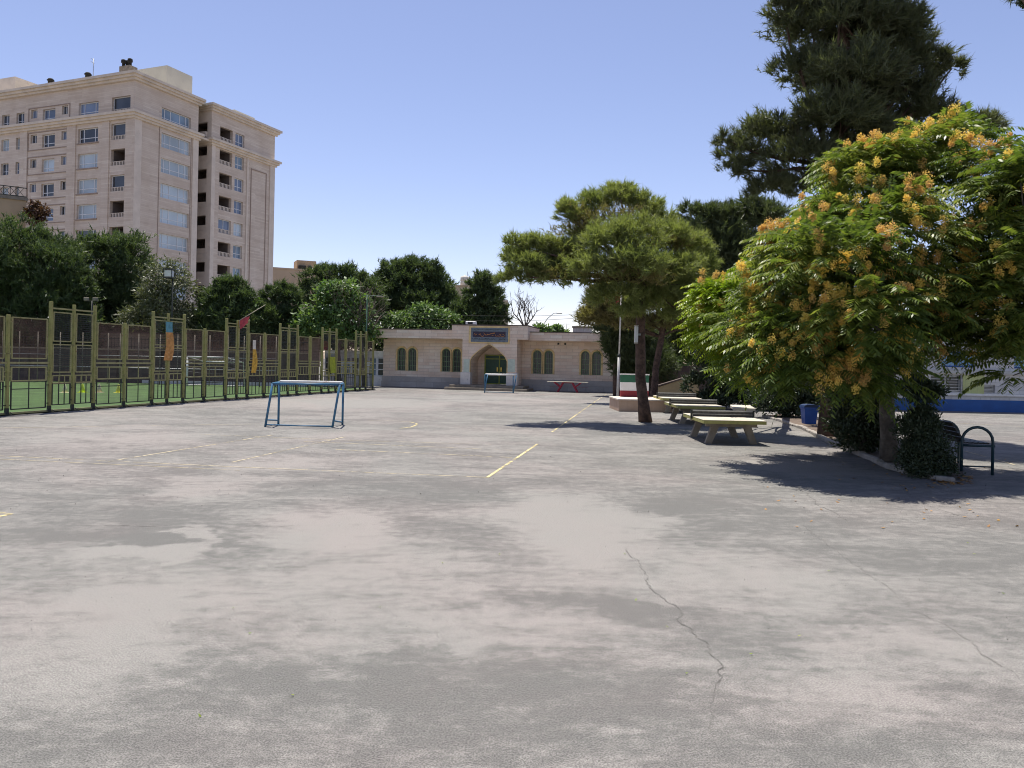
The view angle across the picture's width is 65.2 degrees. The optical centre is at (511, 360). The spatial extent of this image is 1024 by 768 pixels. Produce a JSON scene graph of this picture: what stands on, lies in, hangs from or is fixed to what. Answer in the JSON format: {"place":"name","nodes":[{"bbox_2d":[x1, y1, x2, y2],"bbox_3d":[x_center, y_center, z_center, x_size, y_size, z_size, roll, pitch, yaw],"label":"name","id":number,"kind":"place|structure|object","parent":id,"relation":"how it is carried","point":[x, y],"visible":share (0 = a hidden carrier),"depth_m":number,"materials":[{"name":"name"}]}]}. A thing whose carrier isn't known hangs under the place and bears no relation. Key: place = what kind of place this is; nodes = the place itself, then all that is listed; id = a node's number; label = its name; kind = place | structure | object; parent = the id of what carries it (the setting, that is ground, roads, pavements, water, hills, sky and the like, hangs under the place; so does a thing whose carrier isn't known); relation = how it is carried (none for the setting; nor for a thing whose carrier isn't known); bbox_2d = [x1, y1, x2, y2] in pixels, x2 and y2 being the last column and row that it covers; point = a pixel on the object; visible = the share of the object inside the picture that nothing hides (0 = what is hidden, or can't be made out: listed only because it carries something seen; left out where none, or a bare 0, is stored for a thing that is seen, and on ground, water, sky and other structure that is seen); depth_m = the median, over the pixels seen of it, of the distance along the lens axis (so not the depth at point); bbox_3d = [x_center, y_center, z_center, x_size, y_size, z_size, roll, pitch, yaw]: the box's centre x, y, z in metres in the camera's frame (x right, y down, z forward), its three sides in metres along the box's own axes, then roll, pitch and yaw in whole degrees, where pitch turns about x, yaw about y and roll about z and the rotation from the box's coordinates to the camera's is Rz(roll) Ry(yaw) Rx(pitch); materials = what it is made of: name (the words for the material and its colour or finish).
{"place":"outdoors","nodes":[
{"label":"outdoors","id":0,"kind":"place"},
{"bbox_2d":[0,185,27,281],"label":"tan house","id":1,"kind":"structure","parent":0,"point":[14,204],"depth_m":61.45,"materials":[{"name":"paint"}]},
{"bbox_2d":[17,199,52,226],"bbox_3d":[-36.558,-11.301,61.520,2.267,2.286,1.955,1,0,0],"label":"roof plant","id":2,"kind":"object","parent":1,"relation":"on","point":[38,211],"visible":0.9,"depth_m":61.23,"materials":[{"name":"brown plant"}]},
{"bbox_2d":[273,260,319,365],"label":"beige block","id":3,"kind":"structure","parent":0,"point":[282,273],"depth_m":154.00,"materials":[{"name":"paint"}]},
{"bbox_2d":[318,266,390,385],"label":"broadleaf tree","id":4,"kind":"object","parent":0,"point":[362,364],"visible":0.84,"depth_m":49.34,"materials":[{"name":"green plant"}]},
{"bbox_2d":[455,271,507,324],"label":"water tank house","id":5,"kind":"structure","parent":0,"point":[462,280],"depth_m":95.60,"materials":[{"name":"beige paint"}]},
{"bbox_2d":[0,358,1023,767],"bbox_3d":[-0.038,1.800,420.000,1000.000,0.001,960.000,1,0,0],"label":"ground","id":6,"kind":"structure","parent":0,"point":[564,660],"depth_m":6.25,"materials":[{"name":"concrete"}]},
{"bbox_2d":[0,209,107,347],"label":"pine tree","id":7,"kind":"object","parent":6,"relation":"on","point":[63,279],"visible":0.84,"depth_m":49.03,"materials":[{"name":"green plant"}]},
{"bbox_2d":[60,222,181,332],"bbox_3d":[-25.570,-3.970,54.157,11.278,10.588,6.527,1,0,-16],"label":"pine tree","id":8,"kind":"object","parent":6,"relation":"on","point":[120,251],"visible":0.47,"depth_m":52.80,"materials":[{"name":"green plant"}]},
{"bbox_2d":[0,58,282,321],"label":"apartment tower","id":9,"kind":"structure","parent":6,"relation":"on","point":[170,160],"depth_m":106.43,"materials":[{"name":"stone"}]},
{"bbox_2d":[43,159,53,171],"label":"window","id":10,"kind":"structure","parent":9,"relation":"in","point":[48,164],"depth_m":106.01,"materials":[{"name":"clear glass"}]},
{"bbox_2d":[43,184,53,196],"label":"window","id":11,"kind":"structure","parent":9,"relation":"in","point":[48,189],"depth_m":106.04,"materials":[{"name":"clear glass"}]},
{"bbox_2d":[44,134,54,146],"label":"window","id":12,"kind":"structure","parent":9,"relation":"in","point":[49,140],"depth_m":106.04,"materials":[{"name":"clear glass"}]},
{"bbox_2d":[45,109,54,119],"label":"window","id":13,"kind":"structure","parent":9,"relation":"in","point":[49,114],"depth_m":106.01,"materials":[{"name":"blue glass"}]},
{"bbox_2d":[78,204,95,218],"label":"window","id":14,"kind":"structure","parent":9,"relation":"in","point":[85,211],"depth_m":103.35,"materials":[{"name":"blue glass"}]},
{"bbox_2d":[79,179,96,193],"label":"window","id":15,"kind":"structure","parent":9,"relation":"in","point":[88,185],"depth_m":103.33,"materials":[{"name":"blue glass"}]},
{"bbox_2d":[79,153,97,168],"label":"window","id":16,"kind":"structure","parent":9,"relation":"in","point":[86,160],"depth_m":103.35,"materials":[{"name":"blue glass"}]},
{"bbox_2d":[80,128,97,142],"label":"window","id":17,"kind":"structure","parent":9,"relation":"in","point":[86,135],"depth_m":103.33,"materials":[{"name":"blue glass"}]},
{"bbox_2d":[81,102,98,114],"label":"window","id":18,"kind":"structure","parent":9,"relation":"in","point":[88,108],"depth_m":103.33,"materials":[{"name":"blue glass"}]},
{"bbox_2d":[112,175,123,190],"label":"window","id":19,"kind":"structure","parent":9,"relation":"in","point":[117,181],"depth_m":101.40,"materials":[{"name":"blue glass"}]},
{"bbox_2d":[113,123,125,139],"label":"window","id":20,"kind":"structure","parent":9,"relation":"in","point":[118,129],"depth_m":101.40,"materials":[{"name":"blue glass"}]},
{"bbox_2d":[114,96,130,110],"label":"window","id":21,"kind":"structure","parent":9,"relation":"in","point":[123,102],"depth_m":101.23,"materials":[{"name":"blue glass"}]},
{"bbox_2d":[159,233,186,251],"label":"window","id":22,"kind":"structure","parent":9,"relation":"in","point":[165,241],"depth_m":106.58,"materials":[{"name":"blue glass"}]},
{"bbox_2d":[160,208,186,227],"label":"window","id":23,"kind":"structure","parent":9,"relation":"in","point":[166,216],"depth_m":106.63,"materials":[{"name":"blue glass"}]},
{"bbox_2d":[160,183,187,203],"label":"window","id":24,"kind":"structure","parent":9,"relation":"in","point":[166,191],"depth_m":106.61,"materials":[{"name":"blue glass"}]},
{"bbox_2d":[161,158,187,179],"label":"window","id":25,"kind":"structure","parent":9,"relation":"in","point":[168,167],"depth_m":106.63,"materials":[{"name":"blue glass"}]},
{"bbox_2d":[161,133,188,155],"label":"window","id":26,"kind":"structure","parent":9,"relation":"in","point":[168,142],"depth_m":106.55,"materials":[{"name":"blue glass"}]},
{"bbox_2d":[162,108,188,127],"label":"window","id":27,"kind":"structure","parent":9,"relation":"in","point":[167,115],"depth_m":106.61,"materials":[{"name":"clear glass"}]},
{"bbox_2d":[218,219,228,233],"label":"window","id":28,"kind":"structure","parent":9,"relation":"in","point":[222,224],"depth_m":114.99,"materials":[{"name":"blue glass"}]},
{"bbox_2d":[234,178,241,191],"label":"window","id":29,"kind":"structure","parent":9,"relation":"in","point":[238,183],"depth_m":117.69,"materials":[{"name":"blue glass"}]},
{"bbox_2d":[104,253,205,331],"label":"olive tree","id":30,"kind":"object","parent":6,"relation":"on","point":[161,298],"visible":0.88,"depth_m":48.96,"materials":[{"name":"green plant"}]},
{"bbox_2d":[0,331,320,380],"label":"tan wall","id":31,"kind":"structure","parent":6,"relation":"on","point":[214,345],"depth_m":51.00,"materials":[{"name":"brick"}]},
{"bbox_2d":[0,380,363,412],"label":"turf","id":32,"kind":"structure","parent":6,"relation":"on","point":[20,397],"depth_m":34.57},
{"bbox_2d":[1,331,276,386],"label":"back fence","id":33,"kind":"object","parent":32,"relation":"on","point":[108,355],"visible":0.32,"depth_m":45.57,"materials":[{"name":"metal"}]},
{"bbox_2d":[0,335,307,386],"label":"boundary wall","id":34,"kind":"structure","parent":32,"relation":"on","point":[102,372],"depth_m":47.20,"materials":[{"name":"beige brick"}]},
{"bbox_2d":[163,268,175,320],"bbox_3d":[-20.419,-2.048,47.500,0.520,6.840,0.520,1,0,0],"label":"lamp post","id":35,"kind":"object","parent":32,"relation":"on","point":[168,273],"visible":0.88,"depth_m":47.37,"materials":[{"name":"grey metal"}]},
{"bbox_2d":[186,356,244,386],"bbox_3d":[-16.610,0.592,44.900,2.705,1.670,1.580,1,0,6],"label":"pitch goal","id":36,"kind":"object","parent":32,"relation":"on","point":[187,371],"visible":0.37,"depth_m":44.66,"materials":[{"name":"white paint"}]},
{"bbox_2d":[0,302,375,415],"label":"pitch fence","id":37,"kind":"object","parent":6,"relation":"on","point":[122,330],"visible":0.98,"depth_m":28.01,"materials":[{"name":"green metal"}]},
{"bbox_2d":[164,322,173,359],"bbox_3d":[-12.141,-0.695,28.335,0.095,1.364,0.448,1,0,15],"label":"banner","id":38,"kind":"object","parent":37,"relation":"attached to","point":[169,352],"visible":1,"depth_m":28.36,"materials":[{"name":"orange fabric"}]},
{"bbox_2d":[239,305,264,328],"bbox_3d":[-10.748,-1.828,33.163,0.099,1.124,1.579,1,0,23],"label":"red flag","id":39,"kind":"object","parent":37,"relation":"attached to","point":[243,322],"visible":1,"depth_m":32.68,"materials":[{"name":"fabric"}]},
{"bbox_2d":[251,340,257,372],"bbox_3d":[-10.820,-0.183,33.587,0.084,1.371,0.323,1,0,24],"label":"banner","id":40,"kind":"object","parent":37,"relation":"attached to","point":[254,364],"visible":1,"depth_m":33.60,"materials":[{"name":"beige fabric"}]},
{"bbox_2d":[182,272,273,346],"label":"pine tree","id":41,"kind":"object","parent":6,"relation":"on","point":[229,296],"visible":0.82,"depth_m":49.17,"materials":[{"name":"green plant"}]},
{"bbox_2d":[12,456,487,477],"bbox_3d":[-5.054,1.690,13.025,9.493,0.001,0.155,1,0,10],"label":"court line","id":42,"kind":"object","parent":6,"relation":"on","point":[249,467],"visible":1,"depth_m":12.83,"materials":[{"name":"paint"}]},
{"bbox_2d":[240,297,277,338],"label":"tree","id":43,"kind":"object","parent":6,"relation":"on","point":[256,306],"visible":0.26,"depth_m":49.81,"materials":[{"name":"green plant"}]},
{"bbox_2d":[233,278,313,351],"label":"pine tree","id":44,"kind":"object","parent":6,"relation":"on","point":[286,293],"visible":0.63,"depth_m":50.40,"materials":[{"name":"green plant"}]},
{"bbox_2d":[264,380,343,427],"bbox_3d":[-5.371,1.110,20.806,1.885,1.163,1.007,1,0,-6],"label":"blue goal","id":45,"kind":"object","parent":6,"relation":"on","point":[300,382],"visible":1,"depth_m":20.40,"materials":[{"name":"paint"}]},
{"bbox_2d":[286,276,387,385],"bbox_3d":[-11.012,-1.874,50.092,6.428,7.027,4.163,1,0,0],"label":"broadleaf tree","id":46,"kind":"object","parent":6,"relation":"on","point":[317,318],"visible":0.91,"depth_m":49.30,"materials":[{"name":"green plant"}]},
{"bbox_2d":[292,259,389,350],"bbox_3d":[-12.869,-2.933,56.875,9.534,9.035,5.883,1,0,0],"label":"pine tree","id":47,"kind":"object","parent":6,"relation":"on","point":[340,271],"visible":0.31,"depth_m":56.25,"materials":[{"name":"green plant"}]},
{"bbox_2d":[324,344,382,385],"bbox_3d":[-10.139,0.171,53.455,4.016,2.834,4.090,1,0,0],"label":"white kiosk","id":48,"kind":"object","parent":6,"relation":"on","point":[378,365],"visible":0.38,"depth_m":51.55,"materials":[{"name":"paint"}]},
{"bbox_2d":[368,357,376,375],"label":"window","id":49,"kind":"structure","parent":48,"relation":"in","point":[375,358],"depth_m":51.56,"materials":[{"name":"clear glass"}]},
{"bbox_2d":[377,357,382,375],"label":"window","id":50,"kind":"structure","parent":48,"relation":"in","point":[379,359],"depth_m":51.67,"materials":[{"name":"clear glass"}]},
{"bbox_2d":[365,251,460,320],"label":"pine tree","id":51,"kind":"object","parent":6,"relation":"on","point":[405,281],"visible":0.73,"depth_m":60.91,"materials":[{"name":"green plant"}]},
{"bbox_2d":[369,299,466,328],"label":"broadleaf tree","id":52,"kind":"object","parent":6,"relation":"on","point":[408,321],"visible":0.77,"depth_m":56.33,"materials":[{"name":"green plant"}]},
{"bbox_2d":[445,268,513,324],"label":"pine tree","id":53,"kind":"object","parent":6,"relation":"on","point":[485,305],"visible":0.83,"depth_m":59.19,"materials":[{"name":"green plant"}]},
{"bbox_2d":[374,324,619,392],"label":"prayer house","id":54,"kind":"structure","parent":6,"relation":"on","point":[465,357],"depth_m":49.41,"materials":[{"name":"beige stone"}]},
{"bbox_2d":[398,348,405,370],"bbox_3d":[-7.007,-0.112,51.177,0.556,1.470,0.074,1,0,11],"label":"window","id":55,"kind":"structure","parent":54,"relation":"in","point":[401,353],"depth_m":51.19,"materials":[{"name":"green glass"}]},
{"bbox_2d":[408,348,415,370],"bbox_3d":[-6.317,-0.097,51.039,0.553,1.470,0.074,1,0,11],"label":"window","id":56,"kind":"structure","parent":54,"relation":"in","point":[412,352],"depth_m":51.06,"materials":[{"name":"glass"}]},
{"bbox_2d":[442,349,449,371],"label":"window","id":57,"kind":"structure","parent":54,"relation":"in","point":[446,352],"depth_m":50.62,"materials":[{"name":"glass"}]},
{"bbox_2d":[453,349,460,371],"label":"window","id":58,"kind":"structure","parent":54,"relation":"in","point":[456,353],"depth_m":50.48,"materials":[{"name":"glass"}]},
{"bbox_2d":[484,355,506,383],"bbox_3d":[-0.866,0.549,50.147,1.788,1.846,0.144,1,0,11],"label":"door","id":59,"kind":"structure","parent":54,"relation":"in","point":[494,364],"depth_m":50.21,"materials":[{"name":"green metal"}]},
{"bbox_2d":[533,350,541,373],"bbox_3d":[1.597,0.068,49.761,0.543,1.470,0.074,1,0,11],"label":"window","id":60,"kind":"structure","parent":54,"relation":"in","point":[537,356],"depth_m":49.77,"materials":[{"name":"glass"}]},
{"bbox_2d":[544,351,552,373],"bbox_3d":[2.294,0.083,49.622,0.540,1.470,0.074,1,0,11],"label":"window","id":61,"kind":"structure","parent":54,"relation":"in","point":[548,369],"depth_m":49.65,"materials":[{"name":"glass"}]},
{"bbox_2d":[572,324,592,331],"bbox_3d":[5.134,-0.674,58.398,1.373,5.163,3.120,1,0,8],"label":"roof hut","id":62,"kind":"object","parent":54,"relation":"on","point":[579,328],"visible":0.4,"depth_m":56.91,"materials":[{"name":"concrete"}]},
{"bbox_2d":[581,351,589,374],"bbox_3d":[4.520,0.130,49.177,0.525,1.470,0.074,1,0,11],"label":"window","id":63,"kind":"structure","parent":54,"relation":"in","point":[585,356],"depth_m":49.19,"materials":[{"name":"glass"}]},
{"bbox_2d":[592,351,600,374],"bbox_3d":[5.207,0.144,49.039,0.547,1.470,0.074,1,0,11],"label":"window","id":64,"kind":"structure","parent":54,"relation":"in","point":[596,357],"depth_m":49.06,"materials":[{"name":"glass"}]},
{"bbox_2d":[484,373,516,392],"bbox_3d":[-0.717,1.258,44.808,1.831,1.064,0.957,1,0,-10],"label":"blue goal","id":65,"kind":"object","parent":6,"relation":"on","point":[487,374],"visible":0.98,"depth_m":44.47,"materials":[{"name":"paint"}]},
{"bbox_2d":[505,285,540,324],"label":"bare tree","id":66,"kind":"object","parent":6,"relation":"on","point":[524,307],"visible":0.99,"depth_m":56.85,"materials":[{"name":"grey plant"}]},
{"bbox_2d":[532,321,555,331],"bbox_3d":[1.992,-0.497,57.970,2.389,4.787,1.465,1,0,0],"label":"treetop","id":67,"kind":"object","parent":6,"relation":"on","point":[542,327],"visible":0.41,"depth_m":57.71,"materials":[{"name":"green plant"}]},
{"bbox_2d":[551,323,569,331],"bbox_3d":[3.373,-0.449,58.984,2.133,4.741,1.454,1,0,0],"label":"treetop","id":68,"kind":"object","parent":6,"relation":"on","point":[557,327],"visible":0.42,"depth_m":58.65,"materials":[{"name":"green plant"}]},
{"bbox_2d":[547,381,588,392],"bbox_3d":[3.302,1.561,47.358,2.400,0.652,0.670,1,0,11],"label":"picnic table","id":69,"kind":"object","parent":6,"relation":"on","point":[561,385],"visible":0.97,"depth_m":47.19,"materials":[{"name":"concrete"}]},
{"bbox_2d":[490,175,724,422],"bbox_3d":[3.081,-1.875,24.265,6.773,7.664,4.909,1,0,20],"label":"pine tree","id":70,"kind":"object","parent":6,"relation":"on","point":[645,264],"visible":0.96,"depth_m":23.63,"materials":[{"name":"green plant"}]},
{"bbox_2d":[616,295,621,395],"bbox_3d":[4.559,-0.786,33.941,0.190,5.364,0.124,1,0,0],"label":"flagpole","id":71,"kind":"object","parent":6,"relation":"on","point":[618,372],"visible":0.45,"depth_m":33.91,"materials":[{"name":"white metal"}]},
{"bbox_2d":[578,293,682,395],"bbox_3d":[6.505,-1.133,43.846,6.016,6.292,4.132,1,0,0],"label":"pine tree","id":72,"kind":"object","parent":6,"relation":"on","point":[609,340],"visible":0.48,"depth_m":43.30,"materials":[{"name":"green plant"}]},
{"bbox_2d":[569,265,714,396],"bbox_3d":[6.813,-1.455,36.170,8.690,6.929,3.751,1,0,-10],"label":"pine tree","id":73,"kind":"object","parent":6,"relation":"on","point":[587,315],"visible":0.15,"depth_m":35.74,"materials":[{"name":"green plant"}]},
{"bbox_2d":[609,396,678,412],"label":"stage platform","id":74,"kind":"structure","parent":6,"relation":"on","point":[624,404],"depth_m":29.79,"materials":[{"name":"stone"}]},
{"bbox_2d":[625,549,723,703],"bbox_3d":[1.157,1.822,6.031,0.222,0.001,3.588,1,0,0],"label":"ground crack","id":75,"kind":"object","parent":6,"relation":"on","point":[691,632],"visible":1,"depth_m":5.30,"materials":[{"name":"asphalt"}]},
{"bbox_2d":[653,392,700,412],"bbox_3d":[6.245,1.571,30.362,1.520,0.720,2.350,1,0,1],"label":"table tennis","id":76,"kind":"object","parent":6,"relation":"on","point":[663,396],"visible":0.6,"depth_m":30.34,"materials":[{"name":"concrete"}]},
{"bbox_2d":[649,366,710,395],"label":"wall","id":77,"kind":"structure","parent":6,"relation":"on","point":[684,369],"depth_m":44.28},
{"bbox_2d":[667,343,700,365],"bbox_3d":[13.347,0.137,48.978,9.285,3.943,4.145,1,0,0],"label":"dark bush","id":78,"kind":"object","parent":6,"relation":"on","point":[689,357],"visible":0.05,"depth_m":48.83,"materials":[{"name":"green plant"}]},
{"bbox_2d":[664,398,724,423],"bbox_3d":[5.707,1.560,25.162,1.520,0.720,2.350,1,0,1],"label":"table tennis","id":79,"kind":"object","parent":6,"relation":"on","point":[683,405],"visible":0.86,"depth_m":25.09,"materials":[{"name":"concrete"}]},
{"bbox_2d":[683,409,766,444],"bbox_3d":[5.047,1.546,19.212,1.520,0.720,2.350,1,0,1],"label":"table tennis","id":80,"kind":"object","parent":6,"relation":"on","point":[715,420],"visible":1,"depth_m":18.58,"materials":[{"name":"concrete"}]},
{"bbox_2d":[664,191,794,365],"bbox_3d":[12.910,-4.129,47.972,9.690,12.505,6.654,1,0,0],"label":"pine tree","id":81,"kind":"object","parent":6,"relation":"on","point":[730,224],"visible":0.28,"depth_m":47.14,"materials":[{"name":"green plant"}]},
{"bbox_2d":[677,347,797,409],"bbox_3d":[10.029,0.505,32.972,6.433,3.496,2.986,1,0,0],"label":"dark bush","id":82,"kind":"object","parent":6,"relation":"on","point":[693,377],"visible":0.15,"depth_m":32.76,"materials":[{"name":"green plant"}]},
{"bbox_2d":[730,405,754,410],"bbox_3d":[7.002,1.667,24.341,0.620,0.560,1.750,1,0,12],"label":"concrete bench","id":83,"kind":"object","parent":6,"relation":"on","point":[740,408],"visible":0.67,"depth_m":23.61,"materials":[{"name":"white concrete"}]},
{"bbox_2d":[689,100,1023,461],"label":"flowering tree","id":84,"kind":"object","parent":6,"relation":"on","point":[787,324],"visible":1,"depth_m":13.08,"materials":[{"name":"green plant"}]},
{"bbox_2d":[762,415,954,481],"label":"kerb","id":85,"kind":"structure","parent":6,"relation":"on","point":[876,460],"depth_m":16.16,"materials":[{"name":"concrete"}]},
{"bbox_2d":[708,0,1013,436],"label":"pine tree","id":86,"kind":"object","parent":6,"relation":"on","point":[857,64],"visible":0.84,"depth_m":20.42,"materials":[{"name":"green plant"}]},
{"bbox_2d":[768,414,962,477],"bbox_3d":[8.781,1.934,21.202,1.854,0.001,17.087,1,0,9],"label":"planting bed","id":87,"kind":"object","parent":6,"relation":"on","point":[796,420],"visible":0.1,"depth_m":23.54,"materials":[{"name":"grey concrete"}]},
{"bbox_2d":[672,250,762,410],"bbox_3d":[8.271,-0.360,24.171,3.465,5.069,11.039,1,0,36],"label":"flowering tree","id":88,"kind":"object","parent":87,"relation":"on","point":[703,298],"visible":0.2,"depth_m":20.67,"materials":[{"name":"green plant"}]},
{"bbox_2d":[741,369,820,417],"bbox_3d":[9.771,0.967,28.075,3.287,2.259,2.099,1,0,0],"label":"dark bush","id":89,"kind":"object","parent":87,"relation":"on","point":[801,397],"visible":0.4,"depth_m":27.63,"materials":[{"name":"green plant"}]},
{"bbox_2d":[799,404,818,423],"bbox_3d":[9.191,1.668,24.755,0.470,0.650,0.420,1,0,0],"label":"blue bin","id":90,"kind":"object","parent":87,"relation":"on","point":[809,412],"visible":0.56,"depth_m":24.59,"materials":[{"name":"plastic"}]},
{"bbox_2d":[815,328,900,452],"bbox_3d":[7.381,0.654,16.709,1.947,2.822,1.768,1,0,0],"label":"dark bush","id":91,"kind":"object","parent":87,"relation":"on","point":[860,431],"visible":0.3,"depth_m":16.55,"materials":[{"name":"green plant"}]},
{"bbox_2d":[888,401,966,478],"bbox_3d":[6.899,1.336,13.387,1.204,1.362,1.163,1,0,0],"label":"dark bush","id":92,"kind":"object","parent":87,"relation":"on","point":[924,451],"visible":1,"depth_m":13.18,"materials":[{"name":"green plant"}]},
{"bbox_2d":[765,456,1017,527],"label":"fallen leaves","id":93,"kind":"object","parent":6,"relation":"on","point":[950,482],"visible":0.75,"depth_m":12.69,"materials":[{"name":"brown plant"}]},
{"bbox_2d":[805,526,1018,677],"bbox_3d":[3.109,1.863,6.919,0.124,0.001,4.506,1,0,4],"label":"ground crack","id":94,"kind":"object","parent":6,"relation":"on","point":[929,617],"visible":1,"depth_m":5.66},
{"bbox_2d":[895,371,951,410],"bbox_3d":[9.722,1.118,19.012,1.383,1.790,1.008,1,0,0],"label":"dark bush","id":95,"kind":"object","parent":6,"relation":"on","point":[936,387],"visible":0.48,"depth_m":18.80,"materials":[{"name":"green plant"}]},
{"bbox_2d":[901,128,1023,398],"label":"flowering tree","id":96,"kind":"object","parent":6,"relation":"on","point":[994,293],"visible":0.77,"depth_m":13.29,"materials":[{"name":"green plant"}]},
{"bbox_2d":[936,420,994,474],"bbox_3d":[8.079,1.521,14.582,0.720,0.897,1.524,1,0,9],"label":"park bench","id":97,"kind":"object","parent":6,"relation":"on","point":[952,428],"visible":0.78,"depth_m":13.87,"materials":[{"name":"teal paint"}]},
{"bbox_2d":[1003,0,1023,10],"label":"pine tree","id":98,"kind":"object","parent":6,"relation":"on","point":[1019,3],"visible":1,"depth_m":18.17,"materials":[{"name":"green plant"}]},
{"bbox_2d":[0,0,1023,359],"label":"sky","id":99,"kind":"structure","parent":0,"point":[431,128],"materials":[{"name":"blue"}]},
{"bbox_2d":[620,374,649,396],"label":"flag wall","id":100,"kind":"structure","parent":0,"point":[627,385],"depth_m":31.77,"materials":[{"name":"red paint"}]},
{"bbox_2d":[658,376,698,392],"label":"ramp wall","id":101,"kind":"structure","parent":0,"point":[673,386],"depth_m":41.03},
{"bbox_2d":[819,317,1023,412],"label":"school house","id":102,"kind":"structure","parent":0,"point":[984,397],"depth_m":34.99,"materials":[{"name":"white paint"}]},
{"bbox_2d":[931,375,959,391],"bbox_3d":[18.987,0.984,35.120,1.347,0.738,0.160,1,0,0],"label":"window","id":103,"kind":"structure","parent":102,"relation":"in","point":[954,383],"depth_m":35.17,"materials":[{"name":"grey metal"}]},
{"bbox_2d":[941,352,972,366],"bbox_3d":[19.524,-0.063,35.160,1.500,0.682,0.080,1,0,0],"label":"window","id":104,"kind":"structure","parent":102,"relation":"in","point":[951,365],"depth_m":35.17,"materials":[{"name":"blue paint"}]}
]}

